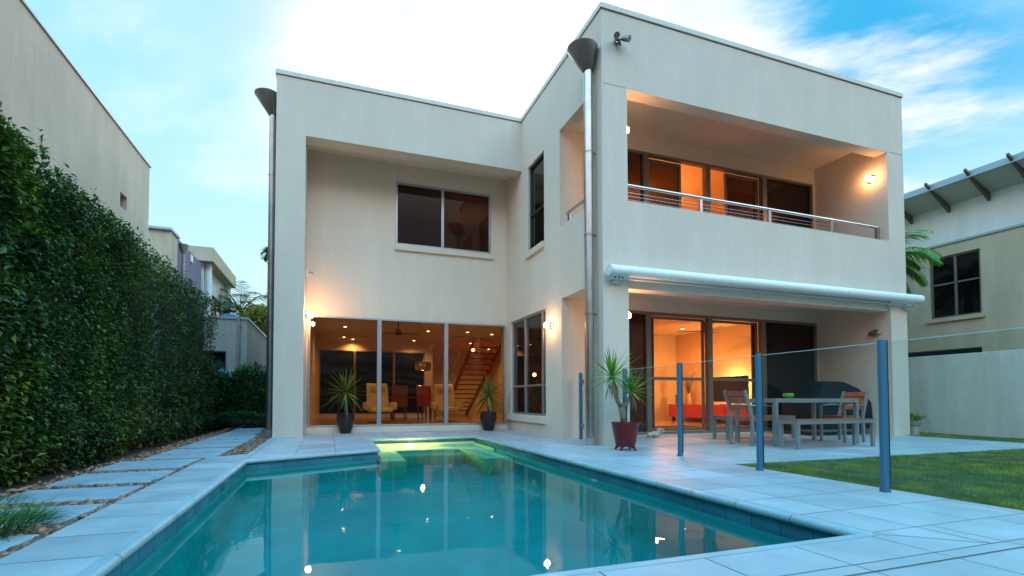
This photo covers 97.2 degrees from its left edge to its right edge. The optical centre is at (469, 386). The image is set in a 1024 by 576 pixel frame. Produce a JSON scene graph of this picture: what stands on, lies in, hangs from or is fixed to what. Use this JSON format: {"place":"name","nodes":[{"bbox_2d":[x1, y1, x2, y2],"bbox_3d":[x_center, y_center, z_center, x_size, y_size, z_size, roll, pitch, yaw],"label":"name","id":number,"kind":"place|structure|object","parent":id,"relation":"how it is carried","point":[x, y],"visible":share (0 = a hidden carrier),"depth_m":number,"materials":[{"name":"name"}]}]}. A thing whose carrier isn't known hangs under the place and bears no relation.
{"place":"outdoors","nodes":[
{"label":"outdoors","id":0,"kind":"place"},
{"bbox_2d":[0,0,151,253],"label":"neighbour house","id":1,"kind":"structure","parent":0,"point":[47,88],"depth_m":7.46,"materials":[{"name":"beige paint"}]},
{"bbox_2d":[0,428,231,493],"bbox_3d":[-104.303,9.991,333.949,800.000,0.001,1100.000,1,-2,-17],"label":"ground","id":2,"kind":"structure","parent":0,"point":[47,478],"depth_m":5.17,"materials":[{"name":"brown soil"}]},
{"bbox_2d":[0,534,38,550],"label":"stepping stone","id":3,"kind":"object","parent":2,"relation":"on","point":[5,544],"visible":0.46,"depth_m":2.12,"materials":[{"name":"stone"}]},
{"bbox_2d":[0,503,104,530],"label":"stepping stone","id":4,"kind":"object","parent":2,"relation":"on","point":[82,509],"visible":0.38,"depth_m":2.68,"materials":[{"name":"stone"}]},
{"bbox_2d":[0,485,143,504],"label":"stepping stone","id":5,"kind":"object","parent":2,"relation":"on","point":[106,494],"visible":0.66,"depth_m":3.16,"materials":[{"name":"stone"}]},
{"bbox_2d":[45,470,175,487],"bbox_3d":[-3.021,0.793,3.850,0.724,0.036,0.603,1,-2,-17],"label":"stepping stone","id":6,"kind":"object","parent":2,"relation":"on","point":[146,477],"visible":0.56,"depth_m":3.79,"materials":[{"name":"stone"}]},
{"bbox_2d":[0,101,223,486],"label":"hedge","id":7,"kind":"object","parent":2,"relation":"on","point":[102,341],"visible":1,"depth_m":4.71,"materials":[{"name":"green plant"}]},
{"bbox_2d":[0,427,271,558],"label":"pebbles","id":8,"kind":"object","parent":2,"relation":"on","point":[248,446],"visible":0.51,"depth_m":3.59,"materials":[{"name":"gravel"}]},
{"bbox_2d":[0,484,37,507],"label":"grass tuft","id":9,"kind":"object","parent":8,"relation":"on","point":[8,494],"visible":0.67,"depth_m":3.00,"materials":[{"name":"green plant"}]},
{"bbox_2d":[0,494,85,540],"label":"grass tuft","id":10,"kind":"object","parent":8,"relation":"on","point":[24,514],"visible":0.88,"depth_m":2.42,"materials":[{"name":"green plant"}]},
{"bbox_2d":[202,409,265,428],"bbox_3d":[-5.370,0.778,10.634,2.430,0.487,0.699,1,-2,-17],"label":"shrub","id":11,"kind":"object","parent":8,"relation":"on","point":[229,420],"visible":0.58,"depth_m":10.45,"materials":[{"name":"green plant"}]},
{"bbox_2d":[92,459,198,471],"bbox_3d":[-3.254,0.810,4.594,0.733,0.043,0.635,1,-2,-17],"label":"stepping stone","id":12,"kind":"object","parent":2,"relation":"on","point":[147,465],"visible":0.65,"depth_m":4.49,"materials":[{"name":"stone"}]},
{"bbox_2d":[142,453,221,460],"bbox_3d":[-3.321,0.829,5.254,0.724,0.043,0.394,1,-2,-17],"label":"stepping stone","id":13,"kind":"object","parent":2,"relation":"on","point":[181,456],"visible":0.57,"depth_m":5.19,"materials":[{"name":"stone"}]},
{"bbox_2d":[160,447,234,454],"bbox_3d":[-3.502,0.847,5.826,0.741,0.037,0.604,1,-2,-17],"label":"stepping stone","id":14,"kind":"object","parent":2,"relation":"on","point":[201,450],"visible":0.63,"depth_m":5.74,"materials":[{"name":"stone"}]},
{"bbox_2d":[177,443,241,448],"bbox_3d":[-3.718,0.866,6.518,0.737,0.038,0.595,1,-2,-17],"label":"stepping stone","id":15,"kind":"object","parent":2,"relation":"on","point":[212,445],"visible":0.57,"depth_m":6.47,"materials":[{"name":"stone"}]},
{"bbox_2d":[201,353,235,429],"bbox_3d":[-6.243,0.164,10.829,1.261,1.960,1.288,1,-2,-17],"label":"shrub","id":16,"kind":"object","parent":2,"relation":"on","point":[220,400],"visible":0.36,"depth_m":10.71,"materials":[{"name":"green plant"}]},
{"bbox_2d":[192,439,248,443],"bbox_3d":[-3.897,0.882,7.116,0.735,0.040,0.503,1,-2,-17],"label":"stepping stone","id":17,"kind":"object","parent":2,"relation":"on","point":[220,441],"visible":0.54,"depth_m":7.06,"materials":[{"name":"stone"}]},
{"bbox_2d":[204,435,257,439],"bbox_3d":[-4.137,0.903,7.869,0.727,0.039,0.895,1,-2,-17],"label":"stepping stone","id":18,"kind":"object","parent":2,"relation":"on","point":[231,437],"visible":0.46,"depth_m":7.80,"materials":[{"name":"stone"}]},
{"bbox_2d":[204,314,266,389],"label":"outbuilding","id":19,"kind":"structure","parent":2,"relation":"on","point":[242,340],"depth_m":11.74,"materials":[{"name":"grey paint"}]},
{"bbox_2d":[204,351,225,367],"bbox_3d":[-6.639,-0.570,11.640,0.650,0.700,0.060,1,-2,-17],"label":"window","id":20,"kind":"structure","parent":19,"relation":"in","point":[220,355],"depth_m":11.69,"materials":[{"name":"grey glass"}]},
{"bbox_2d":[216,431,261,435],"bbox_3d":[-4.476,0.930,8.810,0.661,0.037,0.947,1,-2,-17],"label":"stepping stone","id":21,"kind":"object","parent":2,"relation":"on","point":[242,433],"visible":0.58,"depth_m":8.75,"materials":[{"name":"stone"}]},
{"bbox_2d":[216,280,266,316],"bbox_3d":[-11.885,-1.977,23.484,3.346,6.691,3.488,1,-2,-17],"label":"palm tree","id":22,"kind":"object","parent":2,"relation":"on","point":[235,304],"visible":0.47,"depth_m":23.23,"materials":[{"name":"green plant"}]},
{"bbox_2d":[219,361,265,416],"bbox_3d":[-5.598,0.238,11.475,1.659,1.826,1.450,1,-2,-17],"label":"shrub","id":23,"kind":"object","parent":2,"relation":"on","point":[249,395],"visible":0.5,"depth_m":11.13,"materials":[{"name":"green plant"}]},
{"bbox_2d":[229,428,264,431],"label":"stepping stone","id":24,"kind":"object","parent":2,"relation":"on","point":[247,429],"visible":0.56,"depth_m":9.89,"materials":[{"name":"stone"}]},
{"bbox_2d":[232,293,266,332],"bbox_3d":[-11.234,-1.781,24.939,3.295,6.381,3.191,1,-2,-17],"label":"palm tree","id":25,"kind":"object","parent":2,"relation":"on","point":[254,304],"visible":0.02,"depth_m":24.27,"materials":[{"name":"green plant"}]},
{"bbox_2d":[236,303,266,333],"bbox_3d":[-9.489,-1.332,20.728,3.074,5.249,2.598,1,-2,-17],"label":"tree","id":26,"kind":"object","parent":2,"relation":"on","point":[256,319],"visible":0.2,"depth_m":20.17,"materials":[{"name":"green plant"}]},
{"bbox_2d":[260,247,267,262],"bbox_3d":[-9.454,-2.932,22.362,1.824,8.540,1.770,1,-2,-38],"label":"palm tree","id":27,"kind":"object","parent":2,"relation":"on","point":[265,257],"visible":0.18,"depth_m":22.31,"materials":[{"name":"green plant"}]},
{"bbox_2d":[272,2,909,445],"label":"house","id":28,"kind":"structure","parent":2,"relation":"on","point":[430,222],"depth_m":8.49,"materials":[{"name":"paint"}]},
{"bbox_2d":[254,87,276,436],"bbox_3d":[-3.745,-2.244,8.251,0.436,6.322,0.409,1,-2,-17],"label":"rain pipe","id":29,"kind":"object","parent":28,"relation":"attached to","point":[267,98],"visible":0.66,"depth_m":8.23,"materials":[{"name":"metal"}]},
{"bbox_2d":[305,311,313,318],"bbox_3d":[-2.929,-1.312,8.239,0.154,0.150,0.150,1,-2,-17],"label":"wall lamp","id":30,"kind":"object","parent":28,"relation":"attached to","point":[310,314],"visible":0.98,"depth_m":8.21,"materials":[{"name":"metal"}]},
{"bbox_2d":[363,383,396,422],"bbox_3d":[-2.473,0.433,12.368,0.860,1.082,0.941,1,-2,-20],"label":"armchair","id":31,"kind":"object","parent":28,"relation":"on","point":[369,405],"visible":0.74,"depth_m":12.55,"materials":[{"name":"fabric"}]},
{"bbox_2d":[390,385,407,419],"bbox_3d":[-2.178,0.491,13.879,0.480,1.050,0.569,1,-2,-17],"label":"indoor chair","id":32,"kind":"object","parent":28,"relation":"on","point":[400,395],"visible":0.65,"depth_m":13.66,"materials":[{"name":"brown fabric"}]},
{"bbox_2d":[382,322,418,334],"bbox_3d":[-1.807,-1.546,11.859,1.122,0.330,1.070,1,-2,-17],"label":"ceiling fan","id":33,"kind":"object","parent":28,"relation":"attached to","point":[398,331],"visible":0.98,"depth_m":11.91,"materials":[{"name":"brown wood"}]},
{"bbox_2d":[389,397,432,418],"bbox_3d":[-1.917,0.684,14.683,1.300,0.710,0.800,1,-2,-17],"label":"indoor table","id":34,"kind":"object","parent":28,"relation":"on","point":[410,397],"visible":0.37,"depth_m":14.51,"materials":[{"name":"brown wood"}]},
{"bbox_2d":[416,386,435,419],"bbox_3d":[-1.351,0.499,14.143,0.480,1.050,0.569,0,-2,13],"label":"indoor chair","id":35,"kind":"object","parent":28,"relation":"on","point":[424,395],"visible":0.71,"depth_m":13.92,"materials":[{"name":"red"}]},
{"bbox_2d":[396,182,490,253],"bbox_3d":[-0.532,-3.578,9.634,2.090,1.320,0.068,1,-2,-17],"label":"window","id":36,"kind":"structure","parent":28,"relation":"in","point":[426,216],"depth_m":9.61,"materials":[{"name":"glass"}]},
{"bbox_2d":[431,384,462,421],"bbox_3d":[-0.663,0.450,12.933,0.860,1.082,0.941,0,-2,-13],"label":"armchair","id":37,"kind":"object","parent":28,"relation":"on","point":[437,404],"visible":0.79,"depth_m":13.12,"materials":[{"name":"fabric"}]},
{"bbox_2d":[415,336,500,422],"bbox_3d":[-0.149,-0.167,11.304,2.467,2.214,0.419,0,-2,4],"label":"arc lamp","id":38,"kind":"object","parent":28,"relation":"on","point":[423,365],"visible":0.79,"depth_m":11.24,"materials":[{"name":"metal"}]},
{"bbox_2d":[512,309,545,415],"bbox_3d":[1.206,-0.425,8.951,0.068,1.968,1.640,1,-2,-17],"label":"window","id":39,"kind":"structure","parent":28,"relation":"in","point":[529,332],"depth_m":8.96,"materials":[{"name":"glass"}]},
{"bbox_2d":[530,153,543,248],"bbox_3d":[1.338,-3.508,8.621,0.060,1.696,0.690,1,-2,-17],"label":"window","id":40,"kind":"structure","parent":28,"relation":"in","point":[537,170],"depth_m":8.70,"materials":[{"name":"grey glass"}]},
{"bbox_2d":[544,321,553,329],"bbox_3d":[1.384,-1.079,7.903,0.154,0.150,0.150,1,-2,-17],"label":"wall lamp","id":41,"kind":"object","parent":28,"relation":"attached to","point":[550,325],"visible":1,"depth_m":7.87,"materials":[{"name":"glass"}]},
{"bbox_2d":[566,199,583,220],"bbox_3d":[1.766,-2.853,7.264,0.052,0.220,0.740,1,-2,-17],"label":"side railing","id":42,"kind":"object","parent":28,"relation":"on","point":[568,213],"visible":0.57,"depth_m":7.42,"materials":[{"name":"metal"}]},
{"bbox_2d":[567,38,597,444],"bbox_3d":[1.662,-2.062,6.571,0.436,5.872,0.409,1,-2,-17],"label":"rain pipe","id":43,"kind":"object","parent":28,"relation":"attached to","point":[582,53],"visible":0.98,"depth_m":6.55,"materials":[{"name":"metal"}]},
{"bbox_2d":[614,31,630,45],"bbox_3d":[2.197,-5.053,6.541,0.289,0.139,0.188,1,-2,-17],"label":"floodlight","id":44,"kind":"object","parent":28,"relation":"attached to","point":[625,38],"visible":1,"depth_m":6.52,"materials":[{"name":"metal"}]},
{"bbox_2d":[655,425,705,428],"bbox_3d":[4.220,0.894,9.782,2.100,0.015,1.000,1,-2,-17],"label":"rug","id":45,"kind":"object","parent":28,"relation":"on","point":[684,426],"visible":0.21,"depth_m":10.13,"materials":[{"name":"brown carpet"}]},
{"bbox_2d":[677,324,723,332],"bbox_3d":[5.912,-1.481,11.124,1.122,0.290,1.070,1,-2,-17],"label":"ceiling fan","id":46,"kind":"object","parent":28,"relation":"attached to","point":[704,329],"visible":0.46,"depth_m":11.21,"materials":[{"name":"grey"}]},
{"bbox_2d":[585,310,817,434],"bbox_3d":[4.666,-0.239,8.690,5.580,2.250,0.098,1,-2,-17],"label":"patio door","id":47,"kind":"structure","parent":28,"relation":"in","point":[784,372],"depth_m":9.04,"materials":[{"name":"brown metal"}]},
{"bbox_2d":[669,404,748,423],"bbox_3d":[6.583,0.714,11.704,0.566,0.485,3.250,1,-2,-17],"label":"media cabinet","id":48,"kind":"object","parent":28,"relation":"on","point":[692,410],"visible":0.46,"depth_m":12.17,"materials":[{"name":"red paint"}]},
{"bbox_2d":[683,374,694,403],"bbox_3d":[6.269,0.024,12.723,0.357,0.948,0.616,1,-2,-35],"label":"twig vase","id":49,"kind":"object","parent":48,"relation":"on","point":[688,399],"visible":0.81,"depth_m":12.74,"materials":[{"name":"beige"}]},
{"bbox_2d":[713,375,748,404],"bbox_3d":[6.600,0.103,11.412,0.200,0.719,1.150,1,-2,-17],"label":"television","id":50,"kind":"object","parent":48,"relation":"on","point":[719,387],"visible":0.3,"depth_m":11.38,"materials":[{"name":"black"}]},
{"bbox_2d":[627,148,813,228],"bbox_3d":[4.653,-3.146,8.766,5.550,2.365,0.098,1,-2,-17],"label":"balcony door","id":51,"kind":"structure","parent":28,"relation":"in","point":[775,193],"depth_m":9.17,"materials":[{"name":"glass"}]},
{"bbox_2d":[628,184,879,239],"bbox_3d":[4.951,-2.857,7.513,5.524,0.285,0.052,1,-2,-17],"label":"balcony railing","id":52,"kind":"object","parent":28,"relation":"on","point":[831,220],"visible":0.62,"depth_m":7.43,"materials":[{"name":"metal"}]},
{"bbox_2d":[606,264,924,309],"bbox_3d":[5.159,-1.593,7.360,6.721,0.264,0.207,1,-2,-17],"label":"awning","id":53,"kind":"object","parent":28,"relation":"attached to","point":[614,271],"visible":1,"depth_m":7.08,"materials":[{"name":"metal"}]},
{"bbox_2d":[864,175,875,183],"bbox_3d":[7.604,-3.957,8.563,0.154,0.150,0.150,1,-2,-17],"label":"wall lamp","id":54,"kind":"object","parent":28,"relation":"attached to","point":[870,179],"visible":1,"depth_m":8.54,"materials":[{"name":"glass"}]},
{"bbox_2d":[868,329,880,336],"bbox_3d":[7.648,-1.008,8.495,0.085,0.150,0.212,1,-2,-17],"label":"wall lamp","id":55,"kind":"object","parent":28,"relation":"attached to","point":[875,333],"visible":1,"depth_m":8.47,"materials":[{"name":"metal"}]},
{"bbox_2d":[905,229,943,293],"bbox_3d":[9.556,-1.219,10.557,2.193,4.482,2.439,1,-2,-17],"label":"palm tree","id":56,"kind":"object","parent":2,"relation":"on","point":[935,257],"visible":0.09,"depth_m":10.22,"materials":[{"name":"green plant"}]},
{"bbox_2d":[908,349,1023,438],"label":"boundary wall","id":57,"kind":"structure","parent":2,"relation":"on","point":[976,394],"depth_m":8.30,"materials":[{"name":"paint"}]},
{"bbox_2d":[148,225,200,302],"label":"purple house","id":58,"kind":"structure","parent":0,"point":[165,241],"depth_m":15.86,"materials":[{"name":"paint"}]},
{"bbox_2d":[188,245,235,315],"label":"neighboring house","id":59,"kind":"structure","parent":0,"point":[217,274],"depth_m":20.67,"materials":[{"name":"white paint"}]},
{"bbox_2d":[211,295,220,315],"bbox_3d":[-12.416,-3.810,22.009,0.068,1.050,2.000,1,-2,-17],"label":"window","id":60,"kind":"structure","parent":59,"relation":"in","point":[213,297],"depth_m":22.22,"materials":[{"name":"grey"}]},
{"bbox_2d":[220,313,236,316],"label":"roof dome","id":61,"kind":"structure","parent":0,"point":[230,315],"depth_m":12.96,"materials":[{"name":"blue"}]},
{"bbox_2d":[442,341,500,413],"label":"staircase","id":62,"kind":"structure","parent":0,"point":[490,365],"depth_m":16.31,"materials":[{"name":"wood"}]},
{"bbox_2d":[0,430,1023,575],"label":"deck paving","id":63,"kind":"structure","parent":0,"point":[924,535],"depth_m":2.75,"materials":[{"name":"stone"}]},
{"bbox_2d":[320,369,372,433],"bbox_3d":[-2.347,0.257,8.716,1.076,1.290,1.108,1,-2,-17],"label":"potted dracaena","id":64,"kind":"object","parent":63,"relation":"on","point":[345,420],"visible":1,"depth_m":8.62,"materials":[{"name":"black plant"}]},
{"bbox_2d":[74,435,880,575],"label":"swimming pool","id":65,"kind":"structure","parent":63,"relation":"in","point":[122,557],"depth_m":2.96,"materials":[{"name":"grey stone"}]},
{"bbox_2d":[120,442,807,575],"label":"pool water","id":66,"kind":"structure","parent":65,"relation":"in","point":[458,509],"depth_m":2.82,"materials":[{"name":"teal liquid"}]},
{"bbox_2d":[464,372,508,430],"bbox_3d":[0.425,0.304,9.557,0.958,1.246,1.164,1,-2,-38],"label":"potted dracaena","id":67,"kind":"object","parent":63,"relation":"on","point":[488,417],"visible":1,"depth_m":9.45,"materials":[{"name":"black plant"}]},
{"bbox_2d":[579,373,583,439],"bbox_3d":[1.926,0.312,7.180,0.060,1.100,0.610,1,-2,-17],"label":"fence post","id":68,"kind":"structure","parent":63,"relation":"on","point":[581,424],"depth_m":7.42,"materials":[{"name":"blue metal"}]},
{"bbox_2d":[579,346,655,450],"bbox_3d":[1.921,0.147,5.827,1.070,1.353,0.884,1,-2,-17],"label":"red potted dracaena","id":69,"kind":"object","parent":63,"relation":"on","point":[625,432],"visible":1,"depth_m":5.78,"materials":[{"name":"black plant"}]},
{"bbox_2d":[647,428,664,436],"bbox_3d":[3.256,0.800,7.859,0.343,0.164,0.121,1,-2,-17],"label":"stone ornament","id":70,"kind":"object","parent":63,"relation":"on","point":[654,433],"visible":1,"depth_m":7.82,"materials":[{"name":"white stone"}]},
{"bbox_2d":[723,390,772,446],"bbox_3d":[4.070,0.448,6.540,0.568,0.796,0.388,1,-2,-17],"label":"patio chair","id":71,"kind":"object","parent":63,"relation":"on","point":[739,403],"visible":0.86,"depth_m":6.46,"materials":[{"name":"silver metal"}]},
{"bbox_2d":[712,415,794,440],"bbox_3d":[4.811,0.681,7.593,1.484,0.388,0.300,1,-2,-17],"label":"bench","id":72,"kind":"object","parent":63,"relation":"on","point":[726,418],"visible":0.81,"depth_m":7.49,"materials":[{"name":"silver metal"}]},
{"bbox_2d":[735,398,858,446],"bbox_3d":[4.962,0.517,6.828,1.658,0.674,0.668,1,-2,-17],"label":"dining table","id":73,"kind":"object","parent":63,"relation":"on","point":[776,401],"visible":0.8,"depth_m":6.59,"materials":[{"name":"silver metal"}]},
{"bbox_2d":[782,393,793,397],"bbox_3d":[4.843,0.140,6.833,0.148,0.078,0.148,1,-2,-17],"label":"bowl","id":74,"kind":"object","parent":73,"relation":"on","point":[787,395],"visible":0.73,"depth_m":6.78,"materials":[{"name":"green"}]},
{"bbox_2d":[622,327,1023,492],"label":"glass fence","id":75,"kind":"object","parent":63,"relation":"on","point":[884,416],"visible":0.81,"depth_m":3.25,"materials":[{"name":"blue"}]},
{"bbox_2d":[778,418,874,449],"bbox_3d":[4.986,0.644,6.261,1.484,0.388,0.270,1,-2,-17],"label":"bench","id":76,"kind":"object","parent":63,"relation":"on","point":[799,422],"visible":1,"depth_m":6.14,"materials":[{"name":"silver metal"}]},
{"bbox_2d":[782,381,872,434],"bbox_3d":[6.796,0.404,8.557,1.518,1.000,0.658,1,-2,-17],"label":"covered grill","id":77,"kind":"object","parent":63,"relation":"on","point":[822,390],"visible":0.56,"depth_m":8.31,"materials":[{"name":"fabric"}]},
{"bbox_2d":[819,391,868,442],"bbox_3d":[5.937,0.466,7.123,0.568,0.796,0.388,1,-2,-17],"label":"patio chair","id":78,"kind":"object","parent":63,"relation":"on","point":[844,407],"visible":0.85,"depth_m":7.11,"materials":[{"name":"silver metal"}]},
{"bbox_2d":[910,411,929,434],"bbox_3d":[8.404,0.703,8.459,0.463,0.499,0.404,1,-2,-17],"label":"urn planter","id":79,"kind":"object","parent":63,"relation":"on","point":[914,428],"visible":0.7,"depth_m":8.39,"materials":[{"name":"ceramic"}]},
{"bbox_2d":[25,0,1023,316],"label":"sky","id":80,"kind":"structure","parent":0,"point":[181,78],"materials":[{"name":"blue"}]},
{"bbox_2d":[736,432,1023,510],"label":"lawn","id":81,"kind":"structure","parent":0,"point":[937,486],"depth_m":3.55,"materials":[{"name":"plant"}]},
{"bbox_2d":[904,151,1023,356],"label":"neighbour house","id":82,"kind":"structure","parent":0,"point":[973,220],"depth_m":10.29,"materials":[{"name":"beige paint"}]},
{"bbox_2d":[930,249,981,318],"bbox_3d":[11.458,-2.380,10.588,0.068,1.475,0.900,1,-2,-17],"label":"window","id":83,"kind":"structure","parent":82,"relation":"in","point":[955,284],"depth_m":10.56,"materials":[{"name":"black glass"}]}
]}

